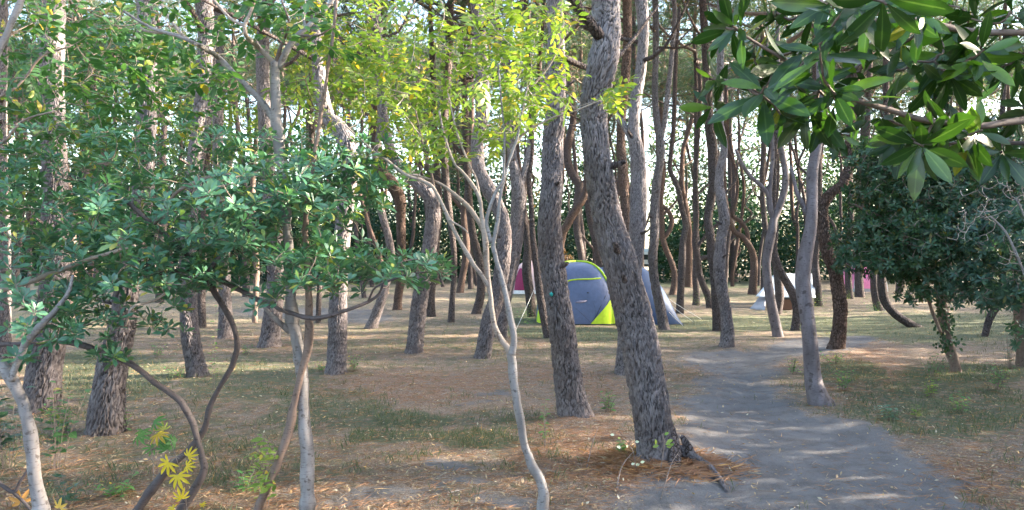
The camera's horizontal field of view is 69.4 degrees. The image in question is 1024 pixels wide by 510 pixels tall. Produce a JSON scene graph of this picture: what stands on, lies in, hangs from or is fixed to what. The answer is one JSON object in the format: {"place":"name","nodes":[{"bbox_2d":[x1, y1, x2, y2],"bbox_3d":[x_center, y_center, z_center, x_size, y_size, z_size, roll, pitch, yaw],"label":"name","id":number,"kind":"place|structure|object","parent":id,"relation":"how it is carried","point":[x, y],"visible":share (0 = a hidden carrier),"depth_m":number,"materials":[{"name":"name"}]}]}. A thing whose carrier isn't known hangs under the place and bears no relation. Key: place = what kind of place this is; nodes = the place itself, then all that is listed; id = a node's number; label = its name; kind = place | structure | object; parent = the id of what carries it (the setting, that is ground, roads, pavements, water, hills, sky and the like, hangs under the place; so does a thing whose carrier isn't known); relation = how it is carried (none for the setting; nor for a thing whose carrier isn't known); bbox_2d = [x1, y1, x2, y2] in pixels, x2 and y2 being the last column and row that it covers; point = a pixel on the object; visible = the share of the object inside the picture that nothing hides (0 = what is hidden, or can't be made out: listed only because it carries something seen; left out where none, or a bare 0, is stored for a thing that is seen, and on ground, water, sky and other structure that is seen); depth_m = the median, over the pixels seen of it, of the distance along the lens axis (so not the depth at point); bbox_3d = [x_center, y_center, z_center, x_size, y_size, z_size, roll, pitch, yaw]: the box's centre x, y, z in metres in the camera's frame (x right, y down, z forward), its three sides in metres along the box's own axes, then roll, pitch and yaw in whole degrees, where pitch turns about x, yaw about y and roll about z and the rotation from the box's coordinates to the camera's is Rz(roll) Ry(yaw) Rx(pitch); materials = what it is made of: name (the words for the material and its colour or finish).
{"place":"outdoors","nodes":[
{"label":"outdoors","id":0,"kind":"place"},
{"bbox_2d":[0,256,1023,509],"bbox_3d":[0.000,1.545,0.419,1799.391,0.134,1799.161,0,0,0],"label":"ground","id":1,"kind":"structure","parent":0,"point":[598,350],"depth_m":8.31,"materials":[{"name":"brown soil"}]},
{"bbox_2d":[0,0,13,378],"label":"pine tree","id":2,"kind":"object","parent":1,"relation":"on","point":[5,313],"visible":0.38,"depth_m":9.32,"materials":[{"name":"brown plant"}]},
{"bbox_2d":[0,379,33,470],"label":"bush","id":3,"kind":"object","parent":1,"relation":"on","point":[10,439],"visible":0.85,"depth_m":5.38,"materials":[{"name":"green plant"}]},
{"bbox_2d":[7,0,66,292],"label":"pine tree","id":4,"kind":"object","parent":1,"relation":"on","point":[29,14],"visible":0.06,"depth_m":26.86,"materials":[{"name":"green plant"}]},
{"bbox_2d":[17,0,71,413],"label":"pine tree","id":5,"kind":"object","parent":1,"relation":"on","point":[39,376],"visible":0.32,"depth_m":7.25,"materials":[{"name":"brown plant"}]},
{"bbox_2d":[7,3,108,291],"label":"pine tree","id":6,"kind":"object","parent":1,"relation":"on","point":[23,215],"visible":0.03,"depth_m":31.16,"materials":[{"name":"green plant"}]},
{"bbox_2d":[35,381,90,469],"bbox_3d":[-3.258,1.237,5.392,0.360,0.665,0.263,0,0,-42],"label":"bush","id":7,"kind":"object","parent":1,"relation":"on","point":[58,440],"visible":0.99,"depth_m":5.36,"materials":[{"name":"green plant"}]},
{"bbox_2d":[47,471,84,508],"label":"seedling","id":8,"kind":"object","parent":1,"relation":"on","point":[66,497],"visible":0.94,"depth_m":4.51,"materials":[{"name":"green plant"}]},
{"bbox_2d":[24,0,191,293],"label":"pine tree","id":9,"kind":"object","parent":1,"relation":"on","point":[98,16],"visible":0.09,"depth_m":29.31,"materials":[{"name":"green plant"}]},
{"bbox_2d":[86,471,138,497],"bbox_3d":[-2.541,1.485,4.717,0.265,0.136,0.265,0,0,0],"label":"weed","id":10,"kind":"object","parent":1,"relation":"on","point":[122,489],"visible":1,"depth_m":4.70,"materials":[{"name":"green plant"}]},
{"bbox_2d":[7,13,228,317],"bbox_3d":[-9.359,-1.780,16.011,5.758,6.718,6.026,0,0,0],"label":"evergreen tree","id":11,"kind":"object","parent":1,"relation":"on","point":[20,92],"visible":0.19,"depth_m":15.68,"materials":[{"name":"green plant"}]},
{"bbox_2d":[83,0,157,436],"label":"pine tree","id":12,"kind":"object","parent":1,"relation":"on","point":[106,407],"visible":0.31,"depth_m":6.44,"materials":[{"name":"brown plant"}]},
{"bbox_2d":[0,0,247,509],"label":"pale sapling","id":13,"kind":"object","parent":1,"relation":"on","point":[157,49],"visible":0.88,"depth_m":4.70,"materials":[{"name":"green plant"}]},
{"bbox_2d":[100,0,196,302],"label":"pine tree","id":14,"kind":"object","parent":1,"relation":"on","point":[164,131],"visible":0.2,"depth_m":24.08,"materials":[{"name":"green plant"}]},
{"bbox_2d":[71,0,229,247],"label":"pine tree","id":15,"kind":"object","parent":1,"relation":"on","point":[132,21],"visible":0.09,"depth_m":31.34,"materials":[{"name":"green plant"}]},
{"bbox_2d":[133,415,177,479],"bbox_3d":[-2.224,1.245,4.622,0.285,0.454,0.194,0,0,0],"label":"maple seedling","id":16,"kind":"object","parent":1,"relation":"on","point":[163,442],"visible":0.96,"depth_m":4.60,"materials":[{"name":"green plant"}]},
{"bbox_2d":[158,440,206,509],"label":"maple seedling","id":17,"kind":"object","parent":1,"relation":"on","point":[180,475],"visible":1,"depth_m":4.18,"materials":[{"name":"yellow plant"}]},
{"bbox_2d":[197,133,210,327],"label":"pine tree","id":18,"kind":"object","parent":1,"relation":"on","point":[201,301],"visible":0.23,"depth_m":15.46,"materials":[{"name":"brown plant"}]},
{"bbox_2d":[212,1,232,338],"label":"pine tree","id":19,"kind":"object","parent":1,"relation":"on","point":[225,329],"visible":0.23,"depth_m":13.59,"materials":[{"name":"brown plant"}]},
{"bbox_2d":[175,0,275,377],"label":"pine tree","id":20,"kind":"object","parent":1,"relation":"on","point":[194,357],"visible":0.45,"depth_m":9.41,"materials":[{"name":"brown plant"}]},
{"bbox_2d":[184,27,271,284],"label":"pine tree","id":21,"kind":"object","parent":1,"relation":"on","point":[247,103],"visible":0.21,"depth_m":38.71,"materials":[{"name":"green plant"}]},
{"bbox_2d":[0,107,458,509],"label":"tree","id":22,"kind":"object","parent":1,"relation":"on","point":[202,270],"visible":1,"depth_m":4.04,"materials":[{"name":"green plant"}]},
{"bbox_2d":[156,0,306,290],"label":"pine tree","id":23,"kind":"object","parent":1,"relation":"on","point":[193,34],"visible":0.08,"depth_m":31.15,"materials":[{"name":"green plant"}]},
{"bbox_2d":[173,0,302,296],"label":"pine tree","id":24,"kind":"object","parent":1,"relation":"on","point":[252,69],"visible":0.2,"depth_m":27.84,"materials":[{"name":"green plant"}]},
{"bbox_2d":[105,0,378,509],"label":"pale sapling","id":25,"kind":"object","parent":1,"relation":"on","point":[292,328],"visible":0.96,"depth_m":4.25,"materials":[{"name":"green plant"}]},
{"bbox_2d":[195,19,341,205],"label":"pine tree","id":26,"kind":"object","parent":1,"relation":"on","point":[285,107],"visible":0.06,"depth_m":32.62,"materials":[{"name":"green plant"}]},
{"bbox_2d":[256,0,310,347],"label":"pine tree","id":27,"kind":"object","parent":1,"relation":"on","point":[270,335],"visible":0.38,"depth_m":12.35,"materials":[{"name":"brown plant"}]},
{"bbox_2d":[201,0,401,374],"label":"pine tree","id":28,"kind":"object","parent":1,"relation":"on","point":[336,362],"visible":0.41,"depth_m":9.59,"materials":[{"name":"brown plant"}]},
{"bbox_2d":[243,0,360,509],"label":"brown sapling","id":29,"kind":"object","parent":1,"relation":"on","point":[271,475],"visible":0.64,"depth_m":4.24,"materials":[{"name":"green plant"}]},
{"bbox_2d":[157,0,462,322],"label":"evergreen tree","id":30,"kind":"object","parent":1,"relation":"on","point":[291,73],"visible":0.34,"depth_m":15.61,"materials":[{"name":"green plant"}]},
{"bbox_2d":[226,0,413,322],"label":"pine tree","id":31,"kind":"object","parent":1,"relation":"on","point":[319,294],"visible":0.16,"depth_m":16.83,"materials":[{"name":"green plant"}]},
{"bbox_2d":[271,24,388,292],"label":"pine tree","id":32,"kind":"object","parent":1,"relation":"on","point":[370,230],"visible":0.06,"depth_m":30.47,"materials":[{"name":"brown plant"}]},
{"bbox_2d":[275,0,394,297],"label":"pine tree","id":33,"kind":"object","parent":1,"relation":"on","point":[363,294],"visible":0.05,"depth_m":27.01,"materials":[{"name":"green plant"}]},
{"bbox_2d":[281,0,396,166],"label":"pine tree","id":34,"kind":"object","parent":1,"relation":"on","point":[316,113],"visible":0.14,"depth_m":27.71,"materials":[{"name":"green plant"}]},
{"bbox_2d":[292,0,440,353],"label":"pine tree","id":35,"kind":"object","parent":1,"relation":"on","point":[416,326],"visible":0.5,"depth_m":11.42,"materials":[{"name":"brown plant"}]},
{"bbox_2d":[341,2,394,328],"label":"pine tree","id":36,"kind":"object","parent":1,"relation":"on","point":[374,317],"visible":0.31,"depth_m":15.70,"materials":[{"name":"brown plant"}]},
{"bbox_2d":[322,0,445,310],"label":"pine tree","id":37,"kind":"object","parent":1,"relation":"on","point":[398,197],"visible":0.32,"depth_m":20.93,"materials":[{"name":"brown plant"}]},
{"bbox_2d":[345,19,474,286],"bbox_3d":[-4.348,-4.977,35.444,7.796,13.326,7.018,0,0,0],"label":"pine tree","id":38,"kind":"object","parent":1,"relation":"on","point":[421,126],"visible":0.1,"depth_m":35.63,"materials":[{"name":"green plant"}]},
{"bbox_2d":[387,26,455,283],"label":"pine tree","id":39,"kind":"object","parent":1,"relation":"on","point":[413,222],"visible":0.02,"depth_m":39.24,"materials":[{"name":"green plant"}]},
{"bbox_2d":[407,34,496,285],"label":"pine tree","id":40,"kind":"object","parent":1,"relation":"on","point":[457,171],"visible":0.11,"depth_m":37.46,"materials":[{"name":"green plant"}]},
{"bbox_2d":[386,0,533,313],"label":"pine tree","id":41,"kind":"object","parent":1,"relation":"on","point":[480,292],"visible":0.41,"depth_m":19.29,"materials":[{"name":"brown plant"}]},
{"bbox_2d":[281,0,643,509],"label":"pale sapling","id":42,"kind":"object","parent":1,"relation":"on","point":[519,46],"visible":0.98,"depth_m":4.49,"materials":[{"name":"green plant"}]},
{"bbox_2d":[410,4,515,292],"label":"pine tree","id":43,"kind":"object","parent":1,"relation":"on","point":[465,260],"visible":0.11,"depth_m":30.45,"materials":[{"name":"brown plant"}]},
{"bbox_2d":[413,40,519,288],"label":"pine tree","id":44,"kind":"object","parent":1,"relation":"on","point":[470,277],"visible":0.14,"depth_m":33.71,"materials":[{"name":"green plant"}]},
{"bbox_2d":[415,0,528,316],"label":"pine tree","id":45,"kind":"object","parent":1,"relation":"on","point":[430,311],"visible":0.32,"depth_m":18.39,"materials":[{"name":"brown plant"}]},
{"bbox_2d":[434,0,511,358],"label":"pine tree","id":46,"kind":"object","parent":1,"relation":"on","point":[483,349],"visible":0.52,"depth_m":11.09,"materials":[{"name":"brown plant"}]},
{"bbox_2d":[390,0,572,322],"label":"pine tree","id":47,"kind":"object","parent":1,"relation":"on","point":[445,180],"visible":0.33,"depth_m":17.11,"materials":[{"name":"brown plant"}]},
{"bbox_2d":[425,1,547,337],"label":"pine tree","id":48,"kind":"object","parent":1,"relation":"on","point":[517,176],"visible":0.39,"depth_m":13.78,"materials":[{"name":"brown plant"}]},
{"bbox_2d":[467,37,546,209],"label":"pine tree","id":49,"kind":"object","parent":1,"relation":"on","point":[506,160],"visible":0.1,"depth_m":42.76,"materials":[{"name":"green plant"}]},
{"bbox_2d":[9,125,1011,282],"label":"undergrowth","id":50,"kind":"object","parent":1,"relation":"on","point":[786,241],"visible":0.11,"depth_m":42.83,"materials":[{"name":"green plant"}]},
{"bbox_2d":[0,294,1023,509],"bbox_3d":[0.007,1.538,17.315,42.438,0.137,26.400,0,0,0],"label":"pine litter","id":51,"kind":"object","parent":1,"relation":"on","point":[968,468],"visible":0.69,"depth_m":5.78,"materials":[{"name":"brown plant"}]},
{"bbox_2d":[0,285,1023,509],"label":"grass","id":52,"kind":"structure","parent":1,"relation":"on","point":[482,432],"depth_m":6.89,"materials":[{"name":"green plant"}]},
{"bbox_2d":[0,319,1023,509],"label":"twig litter","id":53,"kind":"object","parent":1,"relation":"on","point":[561,461],"visible":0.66,"depth_m":5.28,"materials":[{"name":"brown wood"}]},
{"bbox_2d":[8,0,1019,273],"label":"woodland","id":54,"kind":"object","parent":1,"relation":"on","point":[702,158],"visible":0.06,"depth_m":63.51,"materials":[{"name":"plant"}]},
{"bbox_2d":[524,0,549,337],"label":"pine tree","id":55,"kind":"object","parent":1,"relation":"on","point":[541,303],"visible":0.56,"depth_m":13.82,"materials":[{"name":"brown plant"}]},
{"bbox_2d":[491,0,587,255],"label":"pine tree","id":56,"kind":"object","parent":1,"relation":"on","point":[576,170],"visible":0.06,"depth_m":33.97,"materials":[{"name":"brown plant"}]},
{"bbox_2d":[501,0,635,316],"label":"pine tree","id":57,"kind":"object","parent":1,"relation":"on","point":[527,275],"visible":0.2,"depth_m":18.54,"materials":[{"name":"brown plant"}]},
{"bbox_2d":[499,0,649,260],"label":"pine tree","id":58,"kind":"object","parent":1,"relation":"on","point":[575,178],"visible":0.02,"depth_m":27.05,"materials":[{"name":"brown plant"}]},
{"bbox_2d":[503,0,650,249],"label":"pine tree","id":59,"kind":"object","parent":1,"relation":"on","point":[578,205],"visible":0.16,"depth_m":25.61,"materials":[{"name":"brown plant"}]},
{"bbox_2d":[517,0,666,266],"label":"pine tree","id":60,"kind":"object","parent":1,"relation":"on","point":[593,239],"visible":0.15,"depth_m":28.23,"materials":[{"name":"green plant"}]},
{"bbox_2d":[563,0,631,232],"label":"pine tree","id":61,"kind":"object","parent":1,"relation":"on","point":[626,20],"visible":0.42,"depth_m":13.51,"materials":[{"name":"brown plant"}]},
{"bbox_2d":[537,0,659,417],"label":"pine tree","id":62,"kind":"object","parent":1,"relation":"on","point":[570,394],"visible":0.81,"depth_m":6.90,"materials":[{"name":"brown plant"}]},
{"bbox_2d":[516,260,700,328],"bbox_3d":[2.348,0.884,16.682,4.566,1.525,3.287,0,0,0],"label":"camping tent","id":63,"kind":"object","parent":1,"relation":"on","point":[589,297],"visible":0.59,"depth_m":16.53,"materials":[{"name":"blue fabric"}]},
{"bbox_2d":[563,0,689,375],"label":"pine tree","id":64,"kind":"object","parent":1,"relation":"on","point":[638,201],"visible":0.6,"depth_m":9.52,"materials":[{"name":"grey plant"}]},
{"bbox_2d":[568,0,713,267],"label":"pine tree","id":65,"kind":"object","parent":1,"relation":"on","point":[648,75],"visible":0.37,"depth_m":22.53,"materials":[{"name":"green plant"}]},
{"bbox_2d":[567,0,727,492],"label":"pine tree","id":66,"kind":"object","parent":1,"relation":"on","point":[648,393],"visible":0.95,"depth_m":5.43,"materials":[{"name":"brown plant"}]},
{"bbox_2d":[630,0,711,313],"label":"pine tree","id":67,"kind":"object","parent":1,"relation":"on","point":[681,271],"visible":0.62,"depth_m":19.50,"materials":[{"name":"brown plant"}]},
{"bbox_2d":[552,440,795,490],"bbox_3d":[1.196,1.521,5.404,1.837,0.130,1.190,0,0,0],"label":"needle heap","id":68,"kind":"object","parent":1,"relation":"on","point":[618,458],"visible":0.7,"depth_m":5.31,"materials":[{"name":"brown plant"}]},
{"bbox_2d":[583,0,773,307],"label":"pine tree","id":69,"kind":"object","parent":1,"relation":"on","point":[698,257],"visible":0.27,"depth_m":21.67,"materials":[{"name":"green plant"}]},
{"bbox_2d":[615,4,750,294],"bbox_3d":[6.407,-4.376,28.920,6.539,12.189,5.971,0,0,-29],"label":"pine tree","id":70,"kind":"object","parent":1,"relation":"on","point":[664,235],"visible":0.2,"depth_m":29.10,"materials":[{"name":"green plant"}]},
{"bbox_2d":[665,98,707,252],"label":"pine tree","id":71,"kind":"object","parent":1,"relation":"on","point":[700,168],"visible":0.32,"depth_m":49.12,"materials":[{"name":"green plant"}]},
{"bbox_2d":[648,0,732,329],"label":"pine tree","id":72,"kind":"object","parent":1,"relation":"on","point":[659,303],"visible":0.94,"depth_m":15.47,"materials":[{"name":"brown plant"}]},
{"bbox_2d":[643,44,737,286],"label":"pine tree","id":73,"kind":"object","parent":1,"relation":"on","point":[689,265],"visible":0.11,"depth_m":34.81,"materials":[{"name":"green plant"}]},
{"bbox_2d":[651,0,745,305],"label":"pine tree","id":74,"kind":"object","parent":1,"relation":"on","point":[696,290],"visible":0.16,"depth_m":22.68,"materials":[{"name":"brown plant"}]},
{"bbox_2d":[682,0,720,330],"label":"pine tree","id":75,"kind":"object","parent":1,"relation":"on","point":[711,196],"visible":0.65,"depth_m":15.34,"materials":[{"name":"brown plant"}]},
{"bbox_2d":[707,0,734,347],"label":"pine tree","id":76,"kind":"object","parent":1,"relation":"on","point":[727,336],"visible":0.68,"depth_m":12.24,"materials":[{"name":"brown plant"}]},
{"bbox_2d":[686,47,767,286],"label":"pine tree","id":77,"kind":"object","parent":1,"relation":"on","point":[736,252],"visible":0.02,"depth_m":36.20,"materials":[{"name":"brown plant"}]},
{"bbox_2d":[646,24,811,294],"bbox_3d":[8.762,-4.073,29.223,6.495,11.524,7.113,0,0,27],"label":"pine tree","id":78,"kind":"object","parent":1,"relation":"on","point":[752,287],"visible":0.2,"depth_m":29.12,"materials":[{"name":"brown plant"}]},
{"bbox_2d":[710,52,753,281],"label":"pine tree","id":79,"kind":"object","parent":1,"relation":"on","point":[732,248],"visible":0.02,"depth_m":42.40,"materials":[{"name":"brown plant"}]},
{"bbox_2d":[632,0,837,330],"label":"pine tree","id":80,"kind":"object","parent":1,"relation":"on","point":[789,288],"visible":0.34,"depth_m":15.37,"materials":[{"name":"brown plant"}]},
{"bbox_2d":[681,0,788,282],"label":"pine tree","id":81,"kind":"object","parent":1,"relation":"on","point":[729,240],"visible":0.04,"depth_m":34.34,"materials":[{"name":"brown plant"}]},
{"bbox_2d":[669,0,805,313],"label":"pine tree","id":82,"kind":"object","parent":1,"relation":"on","point":[779,290],"visible":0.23,"depth_m":19.70,"materials":[{"name":"brown plant"}]},
{"bbox_2d":[734,9,788,336],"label":"pine tree","id":83,"kind":"object","parent":1,"relation":"on","point":[771,306],"visible":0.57,"depth_m":14.12,"materials":[{"name":"grey plant"}]},
{"bbox_2d":[727,55,806,285],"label":"pine tree","id":84,"kind":"object","parent":1,"relation":"on","point":[760,255],"visible":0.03,"depth_m":37.49,"materials":[{"name":"brown plant"}]},
{"bbox_2d":[749,273,814,309],"bbox_3d":[8.475,1.094,22.881,1.759,1.065,4.425,0,0,25],"label":"tarp shelter","id":85,"kind":"object","parent":1,"relation":"on","point":[759,303],"visible":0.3,"depth_m":22.11,"materials":[{"name":"white fabric"}]},
{"bbox_2d":[737,9,835,268],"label":"pine tree","id":86,"kind":"object","parent":1,"relation":"on","point":[800,186],"visible":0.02,"depth_m":34.84,"materials":[{"name":"brown plant"}]},
{"bbox_2d":[716,25,857,290],"bbox_3d":[10.564,-4.033,28.723,4.894,11.413,6.573,0,0,-16],"label":"pine tree","id":87,"kind":"object","parent":1,"relation":"on","point":[777,197],"visible":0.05,"depth_m":28.85,"materials":[{"name":"green plant"}]},
{"bbox_2d":[789,0,835,406],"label":"grey tree","id":88,"kind":"object","parent":1,"relation":"on","point":[816,392],"visible":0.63,"depth_m":7.56,"materials":[{"name":"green plant"}]},
{"bbox_2d":[760,0,895,305],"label":"pine tree","id":89,"kind":"object","parent":1,"relation":"on","point":[816,278],"visible":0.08,"depth_m":22.41,"materials":[{"name":"brown plant"}]},
{"bbox_2d":[783,26,899,298],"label":"pine tree","id":90,"kind":"object","parent":1,"relation":"on","point":[848,286],"visible":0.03,"depth_m":25.90,"materials":[{"name":"brown plant"}]},
{"bbox_2d":[678,0,1023,200],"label":"broadleaf tree","id":91,"kind":"object","parent":1,"relation":"on","point":[962,75],"visible":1,"depth_m":1.84,"materials":[{"name":"green plant"}]},
{"bbox_2d":[800,24,911,348],"bbox_3d":[6.159,-4.449,11.785,5.902,12.223,5.389,0,0,-29],"label":"pine tree","id":92,"kind":"object","parent":1,"relation":"on","point":[838,335],"visible":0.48,"depth_m":11.93,"materials":[{"name":"brown plant"}]},
{"bbox_2d":[795,0,918,310],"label":"pine tree","id":93,"kind":"object","parent":1,"relation":"on","point":[877,305],"visible":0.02,"depth_m":20.31,"materials":[{"name":"brown plant"}]},
{"bbox_2d":[791,34,928,297],"bbox_3d":[13.097,-3.602,27.290,5.665,10.544,6.204,0,0,-32],"label":"pine tree","id":94,"kind":"object","parent":1,"relation":"on","point":[859,286],"visible":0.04,"depth_m":26.87,"materials":[{"name":"green plant"}]},
{"bbox_2d":[793,37,957,293],"bbox_3d":[15.161,-4.039,29.028,6.371,11.409,7.440,0,0,0],"label":"pine tree","id":95,"kind":"object","parent":1,"relation":"on","point":[900,103],"visible":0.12,"depth_m":29.07,"materials":[{"name":"green plant"}]},
{"bbox_2d":[877,12,922,327],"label":"pine tree","id":96,"kind":"object","parent":1,"relation":"on","point":[891,309],"visible":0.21,"depth_m":15.97,"materials":[{"name":"brown plant"}]},
{"bbox_2d":[827,113,1023,372],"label":"evergreen tree","id":97,"kind":"object","parent":1,"relation":"on","point":[902,252],"visible":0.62,"depth_m":9.42,"materials":[{"name":"green plant"}]},
{"bbox_2d":[915,126,1023,366],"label":"evergreen tree","id":98,"kind":"object","parent":1,"relation":"on","point":[1004,291],"visible":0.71,"depth_m":8.61,"materials":[{"name":"green plant"}]},
{"bbox_2d":[941,0,1023,198],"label":"pine tree","id":99,"kind":"object","parent":1,"relation":"on","point":[999,38],"visible":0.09,"depth_m":25.40,"materials":[{"name":"green plant"}]},
{"bbox_2d":[949,176,1023,275],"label":"bare shrub","id":100,"kind":"object","parent":1,"relation":"on","point":[1010,240],"visible":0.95,"depth_m":7.59,"materials":[{"name":"grey plant"}]},
{"bbox_2d":[981,0,1007,336],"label":"pine tree","id":101,"kind":"object","parent":1,"relation":"on","point":[988,322],"visible":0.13,"depth_m":14.14,"materials":[{"name":"brown plant"}]},
{"bbox_2d":[8,0,1021,255],"label":"sky","id":102,"kind":"structure","parent":0,"point":[646,133],"materials":[{"name":"white"}]},
{"bbox_2d":[611,336,988,509],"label":"path","id":103,"kind":"structure","parent":0,"point":[811,432],"depth_m":5.77,"materials":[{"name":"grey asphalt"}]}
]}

